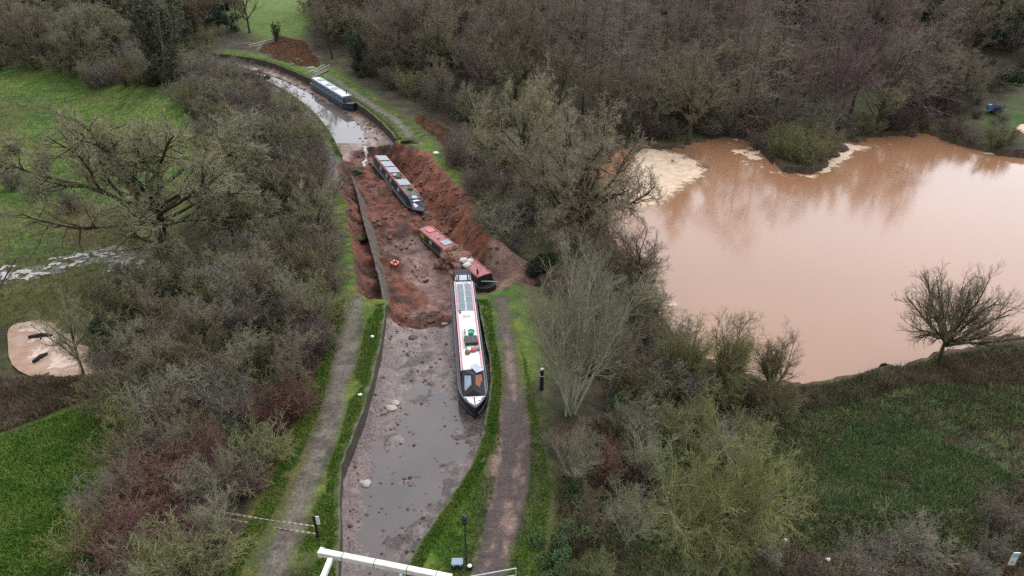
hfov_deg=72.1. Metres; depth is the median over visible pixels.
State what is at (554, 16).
ash tree
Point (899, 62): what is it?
alder tree
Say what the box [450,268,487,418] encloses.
narrowboat
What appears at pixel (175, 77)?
shrub
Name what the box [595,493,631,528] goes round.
evergreen bush
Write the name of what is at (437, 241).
narrowboat
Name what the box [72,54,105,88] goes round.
shrub
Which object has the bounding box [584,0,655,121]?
larch tree
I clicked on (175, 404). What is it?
sapling
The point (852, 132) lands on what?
shrub
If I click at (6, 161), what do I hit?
shrub
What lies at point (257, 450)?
shrub
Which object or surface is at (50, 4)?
evergreen tree
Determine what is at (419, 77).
shrub
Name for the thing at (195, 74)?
shrub
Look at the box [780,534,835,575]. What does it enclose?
shrub
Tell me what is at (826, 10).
larch tree
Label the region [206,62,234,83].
sapling
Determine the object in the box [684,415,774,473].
shrub
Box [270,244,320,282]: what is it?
shrub
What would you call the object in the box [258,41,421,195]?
narrow path
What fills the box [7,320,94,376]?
pool water
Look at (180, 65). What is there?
shrub
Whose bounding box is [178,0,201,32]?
ash tree
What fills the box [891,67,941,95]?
shrub
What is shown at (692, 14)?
larch tree
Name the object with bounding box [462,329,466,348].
boat pole
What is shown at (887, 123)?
shrub
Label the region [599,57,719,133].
oak tree
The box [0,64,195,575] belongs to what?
field grass
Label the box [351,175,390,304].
broken wall
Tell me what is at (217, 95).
sapling
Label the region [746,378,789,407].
shrub
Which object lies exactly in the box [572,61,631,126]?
ash tree
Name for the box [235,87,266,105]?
shrub
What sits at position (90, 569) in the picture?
evergreen bush
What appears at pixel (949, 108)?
shrub
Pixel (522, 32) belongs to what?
ash tree
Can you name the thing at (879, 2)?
larch tree
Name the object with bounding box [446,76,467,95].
shrub
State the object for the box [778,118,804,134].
shrub
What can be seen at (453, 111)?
evergreen bush
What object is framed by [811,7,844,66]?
alder tree
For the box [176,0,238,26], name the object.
oak tree
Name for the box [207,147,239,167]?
evergreen bush
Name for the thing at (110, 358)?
shrub
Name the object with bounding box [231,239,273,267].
shrub
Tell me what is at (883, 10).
alder tree
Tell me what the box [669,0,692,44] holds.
ash tree
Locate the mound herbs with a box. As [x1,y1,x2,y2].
[609,342,1023,568]
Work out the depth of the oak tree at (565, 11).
139.75 m
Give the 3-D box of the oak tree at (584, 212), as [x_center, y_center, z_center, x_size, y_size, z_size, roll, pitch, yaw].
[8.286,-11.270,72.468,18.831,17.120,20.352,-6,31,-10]
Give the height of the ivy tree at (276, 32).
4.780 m
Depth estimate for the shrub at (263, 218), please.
75.33 m
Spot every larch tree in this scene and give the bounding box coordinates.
[519,0,576,83]
[523,11,570,106]
[531,0,557,63]
[539,0,582,97]
[547,0,619,113]
[554,0,599,32]
[573,0,629,82]
[579,0,626,98]
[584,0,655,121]
[594,0,625,62]
[604,1,676,135]
[605,0,625,44]
[606,0,639,44]
[608,0,663,107]
[613,0,651,77]
[642,0,684,45]
[655,0,693,29]
[656,0,714,43]
[670,0,732,83]
[673,1,709,42]
[681,10,720,96]
[682,0,729,52]
[695,0,761,110]
[705,0,737,44]
[708,5,743,87]
[710,0,762,59]
[714,9,784,138]
[722,0,765,58]
[722,0,808,110]
[747,0,796,55]
[755,0,809,41]
[763,0,839,92]
[766,32,820,125]
[775,0,852,109]
[792,0,858,44]
[795,0,838,46]
[801,0,866,82]
[838,12,874,95]
[853,0,897,43]
[868,0,921,105]
[873,0,940,68]
[875,1,912,88]
[876,0,925,56]
[877,1,922,36]
[892,0,971,115]
[900,16,954,126]
[905,0,983,65]
[909,1,951,46]
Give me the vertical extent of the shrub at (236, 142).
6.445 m
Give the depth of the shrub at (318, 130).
89.83 m
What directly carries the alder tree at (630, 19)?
on the ground at (548, 398)
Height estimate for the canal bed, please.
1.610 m
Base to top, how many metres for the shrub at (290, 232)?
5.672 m
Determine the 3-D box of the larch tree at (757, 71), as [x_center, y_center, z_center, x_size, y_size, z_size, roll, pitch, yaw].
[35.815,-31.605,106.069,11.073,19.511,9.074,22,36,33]
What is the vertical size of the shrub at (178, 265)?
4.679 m
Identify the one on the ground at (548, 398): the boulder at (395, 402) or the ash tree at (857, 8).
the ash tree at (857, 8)
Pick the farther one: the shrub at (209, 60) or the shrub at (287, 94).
the shrub at (209, 60)
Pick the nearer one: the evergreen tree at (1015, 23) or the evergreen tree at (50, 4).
the evergreen tree at (1015, 23)
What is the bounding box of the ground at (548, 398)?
[0,0,1023,575]
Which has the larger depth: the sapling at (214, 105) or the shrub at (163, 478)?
the sapling at (214, 105)
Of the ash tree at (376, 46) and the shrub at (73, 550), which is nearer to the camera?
the shrub at (73, 550)
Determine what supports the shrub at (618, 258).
on the ground at (548, 398)
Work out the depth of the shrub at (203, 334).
58.88 m
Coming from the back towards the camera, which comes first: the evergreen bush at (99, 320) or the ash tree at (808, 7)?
the ash tree at (808, 7)
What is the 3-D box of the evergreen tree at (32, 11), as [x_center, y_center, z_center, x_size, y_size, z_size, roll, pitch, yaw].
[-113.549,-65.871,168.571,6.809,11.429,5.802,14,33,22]
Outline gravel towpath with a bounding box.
[263,296,362,575]
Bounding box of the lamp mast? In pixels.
[456,514,483,575]
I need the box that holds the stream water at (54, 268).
[0,246,147,280]
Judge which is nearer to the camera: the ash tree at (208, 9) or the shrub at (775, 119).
the shrub at (775, 119)
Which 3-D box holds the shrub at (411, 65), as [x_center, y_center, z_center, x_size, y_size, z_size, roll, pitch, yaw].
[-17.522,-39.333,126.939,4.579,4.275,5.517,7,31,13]
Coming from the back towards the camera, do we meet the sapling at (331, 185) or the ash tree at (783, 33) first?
the ash tree at (783, 33)
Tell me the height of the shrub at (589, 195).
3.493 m
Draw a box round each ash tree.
[0,2,33,50]
[0,20,11,69]
[9,0,60,38]
[39,2,83,46]
[44,14,85,51]
[49,0,90,16]
[131,0,176,36]
[146,0,183,33]
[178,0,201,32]
[186,0,215,30]
[202,0,223,26]
[224,0,263,32]
[305,0,346,58]
[323,0,356,33]
[337,0,381,51]
[352,0,415,66]
[358,15,397,80]
[385,0,453,72]
[408,10,460,68]
[412,2,484,72]
[423,55,454,111]
[434,0,503,35]
[438,26,490,88]
[450,0,492,13]
[451,82,495,129]
[476,0,560,100]
[477,0,523,65]
[480,34,525,108]
[494,0,559,91]
[502,20,542,56]
[510,1,533,21]
[521,30,604,110]
[536,1,566,48]
[557,0,601,69]
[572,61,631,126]
[620,0,659,25]
[629,2,673,69]
[641,30,691,91]
[646,37,750,144]
[649,0,673,29]
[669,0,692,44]
[672,62,748,131]
[715,26,772,106]
[742,28,826,108]
[743,22,792,95]
[767,22,814,67]
[795,0,822,30]
[842,0,872,30]
[858,0,884,29]
[920,0,966,31]
[947,0,1015,54]
[948,0,1006,44]
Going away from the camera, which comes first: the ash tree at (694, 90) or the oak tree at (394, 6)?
the ash tree at (694, 90)
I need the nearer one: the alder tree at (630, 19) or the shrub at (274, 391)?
the shrub at (274, 391)
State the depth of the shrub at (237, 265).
67.23 m
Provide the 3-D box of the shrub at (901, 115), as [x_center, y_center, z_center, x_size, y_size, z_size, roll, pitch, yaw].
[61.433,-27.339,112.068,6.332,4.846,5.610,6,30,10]
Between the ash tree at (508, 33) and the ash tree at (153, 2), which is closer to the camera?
the ash tree at (508, 33)
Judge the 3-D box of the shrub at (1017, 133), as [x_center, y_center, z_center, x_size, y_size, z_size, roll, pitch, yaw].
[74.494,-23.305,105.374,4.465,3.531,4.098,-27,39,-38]
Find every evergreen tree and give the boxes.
[28,0,39,36]
[38,0,61,33]
[102,0,130,37]
[127,0,136,41]
[127,17,148,53]
[155,6,183,53]
[164,0,194,42]
[210,0,240,32]
[642,10,669,62]
[767,0,796,41]
[787,0,818,36]
[896,0,950,69]
[956,0,1011,35]
[979,0,1012,49]
[1001,15,1023,43]
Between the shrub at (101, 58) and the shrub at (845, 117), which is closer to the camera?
the shrub at (845, 117)
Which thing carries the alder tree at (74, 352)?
on the ground at (548, 398)
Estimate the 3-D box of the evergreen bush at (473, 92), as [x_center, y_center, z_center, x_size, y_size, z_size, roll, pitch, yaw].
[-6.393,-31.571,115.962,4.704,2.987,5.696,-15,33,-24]
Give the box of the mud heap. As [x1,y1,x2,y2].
[434,244,479,275]
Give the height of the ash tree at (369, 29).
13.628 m
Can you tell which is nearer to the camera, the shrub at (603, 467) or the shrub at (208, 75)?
the shrub at (603, 467)
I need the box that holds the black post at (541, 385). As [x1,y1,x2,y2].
[539,368,543,389]
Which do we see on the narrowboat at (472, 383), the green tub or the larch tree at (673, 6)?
the green tub
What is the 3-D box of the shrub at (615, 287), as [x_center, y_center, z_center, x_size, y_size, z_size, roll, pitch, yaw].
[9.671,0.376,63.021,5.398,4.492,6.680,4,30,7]
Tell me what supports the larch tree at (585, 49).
on the ground at (548, 398)
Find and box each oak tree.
[0,0,37,43]
[0,5,79,70]
[0,10,20,45]
[0,97,284,269]
[23,0,135,77]
[25,0,122,33]
[33,0,102,33]
[45,1,137,73]
[73,0,131,26]
[111,0,170,32]
[122,0,201,40]
[175,4,215,28]
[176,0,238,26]
[296,0,336,11]
[299,0,368,42]
[365,9,418,56]
[380,0,411,15]
[380,29,460,82]
[397,0,465,58]
[436,3,497,51]
[442,17,520,79]
[462,50,580,187]
[490,84,667,266]
[537,2,615,67]
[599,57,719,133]
[617,0,656,27]
[664,10,744,80]
[898,43,999,103]
[943,0,1023,29]
[970,0,1023,25]
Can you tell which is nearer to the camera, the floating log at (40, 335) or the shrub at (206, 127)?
the floating log at (40, 335)
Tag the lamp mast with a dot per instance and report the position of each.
(464, 517)
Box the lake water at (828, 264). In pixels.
[599,133,1023,383]
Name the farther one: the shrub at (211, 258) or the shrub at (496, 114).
the shrub at (496, 114)
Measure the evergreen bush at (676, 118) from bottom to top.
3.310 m
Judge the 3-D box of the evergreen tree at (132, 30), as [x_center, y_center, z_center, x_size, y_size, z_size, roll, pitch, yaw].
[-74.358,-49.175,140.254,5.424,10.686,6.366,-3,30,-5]
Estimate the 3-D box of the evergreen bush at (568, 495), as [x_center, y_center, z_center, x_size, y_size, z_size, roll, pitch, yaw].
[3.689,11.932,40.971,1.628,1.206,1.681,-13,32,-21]
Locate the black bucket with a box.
[466,562,472,570]
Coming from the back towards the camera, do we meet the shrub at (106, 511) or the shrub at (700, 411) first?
the shrub at (700, 411)
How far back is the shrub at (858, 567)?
36.95 m
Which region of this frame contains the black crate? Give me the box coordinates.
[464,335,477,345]
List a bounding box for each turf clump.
[349,166,364,175]
[356,234,366,240]
[401,137,418,143]
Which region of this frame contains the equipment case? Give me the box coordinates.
[451,558,462,569]
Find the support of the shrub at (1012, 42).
on the ground at (548, 398)
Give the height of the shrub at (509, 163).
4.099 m
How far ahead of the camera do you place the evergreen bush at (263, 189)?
81.41 m
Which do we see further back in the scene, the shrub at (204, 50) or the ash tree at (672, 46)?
the shrub at (204, 50)
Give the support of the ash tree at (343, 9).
on the ground at (548, 398)
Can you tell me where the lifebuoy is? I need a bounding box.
[391,260,398,265]
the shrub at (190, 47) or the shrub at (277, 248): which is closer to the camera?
the shrub at (277, 248)
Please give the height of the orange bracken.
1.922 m
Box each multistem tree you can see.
[513,217,667,416]
[578,278,653,398]
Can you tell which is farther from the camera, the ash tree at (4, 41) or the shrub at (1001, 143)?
the ash tree at (4, 41)
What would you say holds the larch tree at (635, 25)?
on the ground at (548, 398)
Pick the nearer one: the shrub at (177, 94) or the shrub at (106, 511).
the shrub at (106, 511)
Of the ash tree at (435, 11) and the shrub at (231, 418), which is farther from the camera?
the ash tree at (435, 11)
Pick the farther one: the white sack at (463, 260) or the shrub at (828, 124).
the shrub at (828, 124)
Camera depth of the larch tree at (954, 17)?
114.08 m
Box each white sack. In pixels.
[459,257,467,262]
[462,262,470,267]
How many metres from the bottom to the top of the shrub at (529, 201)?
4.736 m
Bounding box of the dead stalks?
[0,58,1023,575]
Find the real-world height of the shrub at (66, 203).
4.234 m
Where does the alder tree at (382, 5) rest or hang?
on the ground at (548, 398)
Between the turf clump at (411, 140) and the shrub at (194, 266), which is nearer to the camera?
the shrub at (194, 266)
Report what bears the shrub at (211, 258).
on the ground at (548, 398)
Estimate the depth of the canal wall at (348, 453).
45.69 m
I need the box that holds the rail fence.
[249,39,273,48]
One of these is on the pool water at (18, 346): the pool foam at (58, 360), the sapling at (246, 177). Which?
the pool foam at (58, 360)
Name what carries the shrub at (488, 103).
on the ground at (548, 398)
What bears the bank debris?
on the canal bed
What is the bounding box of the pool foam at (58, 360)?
[17,326,85,370]
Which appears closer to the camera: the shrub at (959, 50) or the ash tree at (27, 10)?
the shrub at (959, 50)
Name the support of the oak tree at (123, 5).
on the ground at (548, 398)
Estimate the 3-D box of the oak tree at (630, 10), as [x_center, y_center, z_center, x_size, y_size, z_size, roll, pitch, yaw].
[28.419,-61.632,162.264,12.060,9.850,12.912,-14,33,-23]
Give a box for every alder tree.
[0,248,26,289]
[25,282,92,376]
[335,0,384,45]
[361,0,445,68]
[364,0,397,43]
[366,0,412,16]
[412,0,489,68]
[451,20,494,100]
[467,0,508,83]
[520,0,561,20]
[593,211,669,297]
[596,0,662,60]
[596,262,669,343]
[643,0,691,59]
[652,41,727,104]
[692,0,747,51]
[773,38,840,106]
[795,42,894,127]
[800,0,862,41]
[807,3,852,55]
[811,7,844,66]
[818,23,898,113]
[822,0,870,56]
[831,1,889,53]
[840,18,957,117]
[846,0,903,48]
[854,78,914,130]
[868,0,913,36]
[890,0,951,40]
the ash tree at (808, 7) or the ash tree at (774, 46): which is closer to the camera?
the ash tree at (774, 46)
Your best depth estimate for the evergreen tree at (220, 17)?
164.34 m
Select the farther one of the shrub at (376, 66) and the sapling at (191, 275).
the shrub at (376, 66)
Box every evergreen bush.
[0,56,14,65]
[66,559,110,575]
[88,311,160,355]
[110,265,148,292]
[132,299,164,318]
[141,71,160,86]
[142,64,157,75]
[160,283,197,311]
[180,33,203,47]
[184,106,212,120]
[202,317,283,360]
[205,214,251,251]
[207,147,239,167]
[218,421,275,455]
[224,73,259,84]
[230,185,276,224]
[233,370,297,412]
[239,132,279,162]
[256,333,288,364]
[257,161,277,189]
[263,296,297,324]
[351,64,373,77]
[449,107,470,121]
[459,87,487,101]
[526,251,558,276]
[527,517,592,571]
[534,275,563,287]
[538,307,605,345]
[540,560,572,575]
[559,334,608,379]
[560,477,585,508]
[584,427,607,447]
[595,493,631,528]
[604,391,634,417]
[618,446,671,485]
[645,439,690,465]
[662,110,687,134]
[789,110,815,140]
[951,43,966,58]
[976,54,996,67]
[994,66,1023,84]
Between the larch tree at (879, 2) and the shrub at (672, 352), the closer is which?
the shrub at (672, 352)
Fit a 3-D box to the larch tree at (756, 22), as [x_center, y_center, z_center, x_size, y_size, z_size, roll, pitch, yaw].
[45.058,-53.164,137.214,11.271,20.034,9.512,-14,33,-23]
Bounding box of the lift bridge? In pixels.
[317,547,452,575]
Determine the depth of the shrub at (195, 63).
123.20 m
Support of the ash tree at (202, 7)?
on the ground at (548, 398)
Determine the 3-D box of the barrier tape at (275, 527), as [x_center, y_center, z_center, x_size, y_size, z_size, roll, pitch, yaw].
[-14.247,13.125,39.319,7.613,0.718,0.043,8,31,14]
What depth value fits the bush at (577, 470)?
41.34 m
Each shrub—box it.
[0,136,29,155]
[0,148,17,169]
[0,160,30,190]
[13,53,57,71]
[18,172,53,199]
[20,148,58,172]
[22,47,60,64]
[28,480,125,575]
[36,188,101,218]
[47,47,81,70]
[50,351,150,439]
[55,463,141,526]
[62,268,172,338]
[65,478,192,575]
[68,543,143,575]
[69,268,138,307]
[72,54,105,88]
[72,60,116,88]
[72,272,107,295]
[72,292,118,323]
[72,406,152,481]
[73,513,224,575]
[74,336,159,400]
[77,465,183,560]
[78,302,126,347]
[80,47,115,67]
[81,48,133,81]
[81,328,145,377]
[86,53,123,85]
[90,341,229,417]
[94,371,162,428]
[94,385,180,440]
[97,439,222,511]
[98,436,193,511]
[102,49,143,74]
[104,36,144,63]
[104,357,206,433]
[106,250,167,296]
[106,254,164,291]
[107,31,135,54]
[110,493,259,575]
[111,64,140,87]
[111,290,188,347]
[113,413,201,475]
[113,487,221,549]
[119,316,207,390]
[120,64,147,86]
[121,313,190,369]
[124,44,151,76]
[127,261,182,297]
[129,382,211,455]
[130,421,211,477]
[144,288,220,332]
[147,311,241,358]
[153,70,210,104]
[155,240,208,285]
[156,317,241,379]
[157,448,248,514]
[164,406,220,449]
[166,411,260,484]
[166,495,237,570]
[167,73,212,109]
[167,239,236,284]
[168,60,186,82]
[169,45,198,73]
[169,239,242,267]
[170,248,236,297]
[172,45,242,83]
[173,38,200,59]
[173,268,243,311]
[175,241,249,295]
[176,60,203,78]
[179,53,211,72]
[180,48,198,62]
[180,335,252,395]
[181,20,227,49]
[182,93,211,114]
[182,361,254,421]
[183,94,232,127]
[185,109,218,137]
[186,60,226,83]
[187,69,217,86]
[189,221,269,264]
[191,40,219,58]
[192,71,228,101]
[192,112,233,147]
[193,50,236,70]
[194,80,230,104]
[194,238,272,292]
[195,447,273,515]
[198,257,276,314]
[199,387,259,449]
[200,283,270,337]
[201,191,236,216]
[201,369,265,427]
[205,218,251,251]
[206,92,241,116]
[206,109,255,148]
[207,247,258,287]
[209,110,256,140]
[210,78,244,107]
[213,109,236,124]
[214,99,256,118]
[215,58,251,77]
[215,397,298,497]
[221,76,255,102]
[222,54,254,75]
[226,206,304,255]
[228,100,268,128]
[228,229,303,271]
[228,315,302,378]
[229,153,272,189]
[230,65,270,90]
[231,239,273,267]
[233,210,285,248]
[233,293,287,338]
[233,356,325,444]
[234,172,286,211]
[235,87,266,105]
[235,191,276,229]
[236,249,311,298]
[240,90,275,116]
[241,135,284,166]
[244,108,277,139]
[246,72,279,94]
[247,153,316,200]
[248,130,296,172]
[248,365,321,424]
[249,194,303,234]
[252,93,308,119]
[253,114,286,139]
[256,207,331,256]
[258,80,294,103]
[260,100,330,130]
[262,95,306,124]
[262,110,313,145]
[264,131,328,177]
[269,287,324,328]
[270,86,301,107]
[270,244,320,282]
[271,120,331,150]
[271,147,363,204]
[273,303,342,376]
[276,228,340,287]
[281,116,337,154]
[282,299,340,350]
[285,172,338,225]
[286,210,360,249]
[289,266,362,331]
[290,133,341,174]
[296,226,348,263]
[300,262,354,295]
[359,43,392,70]
[363,56,394,77]
[375,65,406,81]
[377,65,404,90]
[387,66,429,96]
[405,60,421,76]
[407,69,445,98]
[409,70,428,87]
[416,57,449,79]
[421,77,453,106]
[435,135,474,169]
[438,88,476,109]
[442,127,478,158]
[443,122,472,138]
[445,136,471,160]
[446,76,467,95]
[453,158,502,194]
[458,162,501,202]
[458,192,526,240]
[461,80,500,110]
[462,180,513,215]
[466,138,483,161]
[467,149,500,172]
[468,113,519,134]
[472,91,499,124]
[473,98,498,129]
[473,140,508,168]
[473,163,521,201]
[478,182,515,218]
[492,99,521,126]
[494,202,538,235]
[497,147,524,171]
[499,225,534,259]
[507,183,545,219]
[507,198,537,229]
[538,263,581,296]
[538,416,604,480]
[542,275,576,300]
[545,423,594,456]
[558,478,619,559]
[559,262,594,290]
[563,251,619,303]
[563,427,654,492]
[568,189,601,213]
[570,243,634,283]
[570,545,618,575]
[575,169,605,193]
[581,238,659,281]
[583,184,611,208]
[583,294,609,320]
[587,306,638,348]
[588,443,696,517]
[590,244,644,272]
[592,266,638,314]
[593,345,673,405]
[603,272,679,321]
[607,245,675,294]
[607,334,665,382]
[610,390,666,444]
[612,101,662,130]
[615,342,726,405]
[626,108,679,141]
[627,298,673,348]
[634,309,706,361]
[635,382,673,418]
[645,363,686,405]
[648,400,693,444]
[650,106,670,128]
[654,333,702,378]
[655,113,688,140]
[655,394,695,434]
[672,87,720,130]
[681,382,724,431]
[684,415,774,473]
[692,111,722,135]
[696,360,760,412]
[697,95,732,130]
[713,102,756,136]
[724,94,773,125]
[726,403,777,451]
[732,109,768,136]
[741,126,770,151]
[745,93,793,126]
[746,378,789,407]
[748,366,811,426]
[748,517,789,570]
[749,104,788,135]
[754,122,800,146]
[758,105,815,134]
[761,123,829,163]
[763,118,798,153]
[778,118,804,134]
[780,118,825,146]
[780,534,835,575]
[781,116,827,142]
[788,127,840,166]
[792,111,831,133]
[801,93,837,115]
[802,98,848,131]
[807,127,844,161]
[809,559,878,575]
[812,115,856,146]
[812,123,848,152]
[827,521,901,575]
[833,110,855,130]
[838,116,863,137]
[850,114,875,134]
[854,107,877,127]
[858,526,904,572]
[869,117,889,132]
[873,496,979,575]
[880,101,919,130]
[880,113,897,128]
[887,83,942,117]
[887,550,948,575]
[889,109,926,131]
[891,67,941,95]
[896,73,989,115]
[916,110,937,120]
[919,117,933,128]
[927,61,972,88]
[930,109,941,120]
[931,118,976,140]
[933,45,976,71]
[934,115,958,131]
[935,101,963,115]
[949,14,1004,46]
[953,67,990,95]
[959,117,982,133]
[960,123,985,141]
[961,541,1003,575]
[962,57,1018,88]
[968,108,987,118]
[970,95,986,104]
[970,517,1023,572]
[971,476,1023,544]
[977,10,1020,36]
[981,25,1023,54]
[982,122,1013,146]
[988,116,1003,125]
[989,102,1008,114]
[992,111,1014,123]
[994,120,1023,143]
[994,135,1008,145]
[1001,566,1023,575]
[1003,472,1023,514]
[1007,17,1023,40]
[1012,47,1023,68]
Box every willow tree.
[628,379,818,575]
[647,302,727,385]
[702,304,765,394]
[751,314,804,385]
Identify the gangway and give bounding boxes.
[308,64,329,77]
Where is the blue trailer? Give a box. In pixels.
[984,104,1001,113]
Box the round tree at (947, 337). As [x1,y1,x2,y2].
[891,261,1023,366]
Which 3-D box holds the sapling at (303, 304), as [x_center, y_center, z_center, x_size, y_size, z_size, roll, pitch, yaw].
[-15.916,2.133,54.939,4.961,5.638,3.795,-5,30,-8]
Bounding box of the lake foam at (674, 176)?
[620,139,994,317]
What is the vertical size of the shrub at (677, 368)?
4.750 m
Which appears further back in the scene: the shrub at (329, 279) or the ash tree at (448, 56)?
the ash tree at (448, 56)
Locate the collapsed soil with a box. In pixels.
[335,141,607,329]
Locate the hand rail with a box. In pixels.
[473,568,515,575]
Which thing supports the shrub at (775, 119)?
on the ground at (548, 398)
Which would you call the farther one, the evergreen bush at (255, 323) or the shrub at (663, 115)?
the shrub at (663, 115)
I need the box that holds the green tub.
[467,329,474,335]
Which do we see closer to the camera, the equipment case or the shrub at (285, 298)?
the equipment case
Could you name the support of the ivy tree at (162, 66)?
on the ground at (548, 398)
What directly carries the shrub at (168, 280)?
on the ground at (548, 398)
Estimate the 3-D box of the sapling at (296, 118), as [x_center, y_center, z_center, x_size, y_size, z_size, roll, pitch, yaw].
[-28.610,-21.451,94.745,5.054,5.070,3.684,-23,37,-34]
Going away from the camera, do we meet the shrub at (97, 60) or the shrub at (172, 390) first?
the shrub at (172, 390)
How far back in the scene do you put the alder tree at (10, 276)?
66.92 m
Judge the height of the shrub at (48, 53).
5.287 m
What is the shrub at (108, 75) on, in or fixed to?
on the ground at (548, 398)
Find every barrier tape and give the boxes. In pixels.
[200,507,313,525]
[200,512,315,533]
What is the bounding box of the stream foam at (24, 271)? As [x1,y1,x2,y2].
[0,247,147,283]
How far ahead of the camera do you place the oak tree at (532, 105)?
82.82 m
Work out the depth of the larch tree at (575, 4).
148.76 m
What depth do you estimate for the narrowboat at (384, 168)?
86.63 m
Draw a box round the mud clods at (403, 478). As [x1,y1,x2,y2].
[344,323,488,575]
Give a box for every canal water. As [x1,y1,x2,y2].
[222,63,368,143]
[355,361,478,575]
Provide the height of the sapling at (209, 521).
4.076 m
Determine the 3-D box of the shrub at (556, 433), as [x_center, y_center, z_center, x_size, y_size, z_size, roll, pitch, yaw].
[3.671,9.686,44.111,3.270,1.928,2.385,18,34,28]
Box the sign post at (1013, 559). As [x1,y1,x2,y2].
[1002,552,1020,575]
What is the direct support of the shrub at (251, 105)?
on the ground at (548, 398)
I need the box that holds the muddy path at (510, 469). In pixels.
[473,298,540,575]
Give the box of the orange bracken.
[257,35,469,170]
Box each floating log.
[28,333,52,339]
[32,352,47,362]
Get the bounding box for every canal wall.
[186,62,342,158]
[189,51,398,141]
[331,304,386,575]
[403,301,494,575]
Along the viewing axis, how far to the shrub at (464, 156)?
88.25 m
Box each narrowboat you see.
[310,77,355,110]
[373,155,424,215]
[419,225,497,292]
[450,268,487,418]
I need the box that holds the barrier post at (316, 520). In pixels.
[312,514,319,538]
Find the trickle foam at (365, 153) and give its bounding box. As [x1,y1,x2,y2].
[362,146,367,166]
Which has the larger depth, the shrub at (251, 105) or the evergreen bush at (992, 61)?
the evergreen bush at (992, 61)
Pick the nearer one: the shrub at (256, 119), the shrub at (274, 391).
the shrub at (274, 391)
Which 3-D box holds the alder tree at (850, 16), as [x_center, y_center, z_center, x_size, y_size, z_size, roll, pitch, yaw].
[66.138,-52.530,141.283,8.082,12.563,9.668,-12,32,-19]
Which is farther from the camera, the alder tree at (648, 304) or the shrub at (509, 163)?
the shrub at (509, 163)
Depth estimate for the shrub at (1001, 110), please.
116.31 m
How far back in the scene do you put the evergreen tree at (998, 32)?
140.18 m
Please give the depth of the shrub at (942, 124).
111.64 m
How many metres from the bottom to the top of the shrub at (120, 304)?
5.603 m
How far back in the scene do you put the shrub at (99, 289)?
66.94 m
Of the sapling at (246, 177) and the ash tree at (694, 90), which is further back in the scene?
the ash tree at (694, 90)
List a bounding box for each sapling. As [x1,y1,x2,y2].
[82,448,150,511]
[95,313,148,366]
[102,516,161,568]
[107,247,178,297]
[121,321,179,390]
[122,279,164,318]
[149,388,192,432]
[155,411,197,453]
[170,292,231,339]
[176,477,239,546]
[177,261,204,301]
[185,432,255,488]
[196,75,227,106]
[204,166,250,214]
[204,178,280,232]
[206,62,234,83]
[207,103,229,125]
[213,233,294,301]
[221,314,275,388]
[224,72,251,100]
[227,257,272,313]
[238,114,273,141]
[245,82,276,117]
[249,214,286,251]
[256,149,334,204]
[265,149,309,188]
[265,266,316,321]
[265,313,323,394]
[270,88,307,120]
[278,285,336,329]
[280,110,317,135]
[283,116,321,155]
[286,178,346,243]
[303,175,339,207]
[599,470,668,548]
[601,394,640,431]
[616,416,682,482]
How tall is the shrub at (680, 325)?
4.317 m
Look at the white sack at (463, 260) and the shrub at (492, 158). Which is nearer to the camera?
the white sack at (463, 260)
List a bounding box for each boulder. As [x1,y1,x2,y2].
[360,479,370,487]
[386,405,396,410]
[391,400,399,404]
[408,335,417,339]
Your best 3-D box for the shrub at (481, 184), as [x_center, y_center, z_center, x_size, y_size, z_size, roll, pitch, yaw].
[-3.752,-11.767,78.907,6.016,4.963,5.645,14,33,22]
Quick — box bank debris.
[243,66,382,164]
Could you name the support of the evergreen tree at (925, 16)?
on the ground at (548, 398)
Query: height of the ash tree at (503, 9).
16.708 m
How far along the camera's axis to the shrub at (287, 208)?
78.11 m
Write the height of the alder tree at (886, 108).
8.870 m
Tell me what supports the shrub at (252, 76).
on the ground at (548, 398)
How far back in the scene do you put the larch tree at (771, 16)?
139.79 m
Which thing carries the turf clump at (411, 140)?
on the collapsed soil
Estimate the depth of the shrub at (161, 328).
58.84 m
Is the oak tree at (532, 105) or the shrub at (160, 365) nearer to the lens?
the shrub at (160, 365)
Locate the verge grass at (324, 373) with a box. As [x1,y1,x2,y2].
[217,70,551,575]
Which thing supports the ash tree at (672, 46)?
on the ground at (548, 398)
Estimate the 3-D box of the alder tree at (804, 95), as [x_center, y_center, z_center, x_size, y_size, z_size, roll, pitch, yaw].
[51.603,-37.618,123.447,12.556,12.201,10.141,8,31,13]
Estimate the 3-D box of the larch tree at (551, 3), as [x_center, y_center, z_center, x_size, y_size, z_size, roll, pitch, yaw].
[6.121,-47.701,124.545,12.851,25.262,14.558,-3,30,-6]
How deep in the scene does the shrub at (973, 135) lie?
106.85 m
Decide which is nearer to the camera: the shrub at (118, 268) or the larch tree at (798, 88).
the shrub at (118, 268)
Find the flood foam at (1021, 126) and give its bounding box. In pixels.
[1017,124,1023,132]
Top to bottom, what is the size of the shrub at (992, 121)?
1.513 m
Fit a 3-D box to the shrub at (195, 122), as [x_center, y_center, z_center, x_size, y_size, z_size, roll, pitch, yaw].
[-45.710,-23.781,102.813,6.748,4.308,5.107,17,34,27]
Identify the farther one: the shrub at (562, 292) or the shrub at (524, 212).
the shrub at (524, 212)
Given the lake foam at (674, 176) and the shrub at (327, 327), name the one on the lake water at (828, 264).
the lake foam at (674, 176)
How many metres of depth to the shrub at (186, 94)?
110.20 m
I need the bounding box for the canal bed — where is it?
[196,58,494,575]
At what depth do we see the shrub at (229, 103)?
106.41 m
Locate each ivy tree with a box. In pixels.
[126,0,189,84]
[270,22,281,41]
[345,24,369,71]

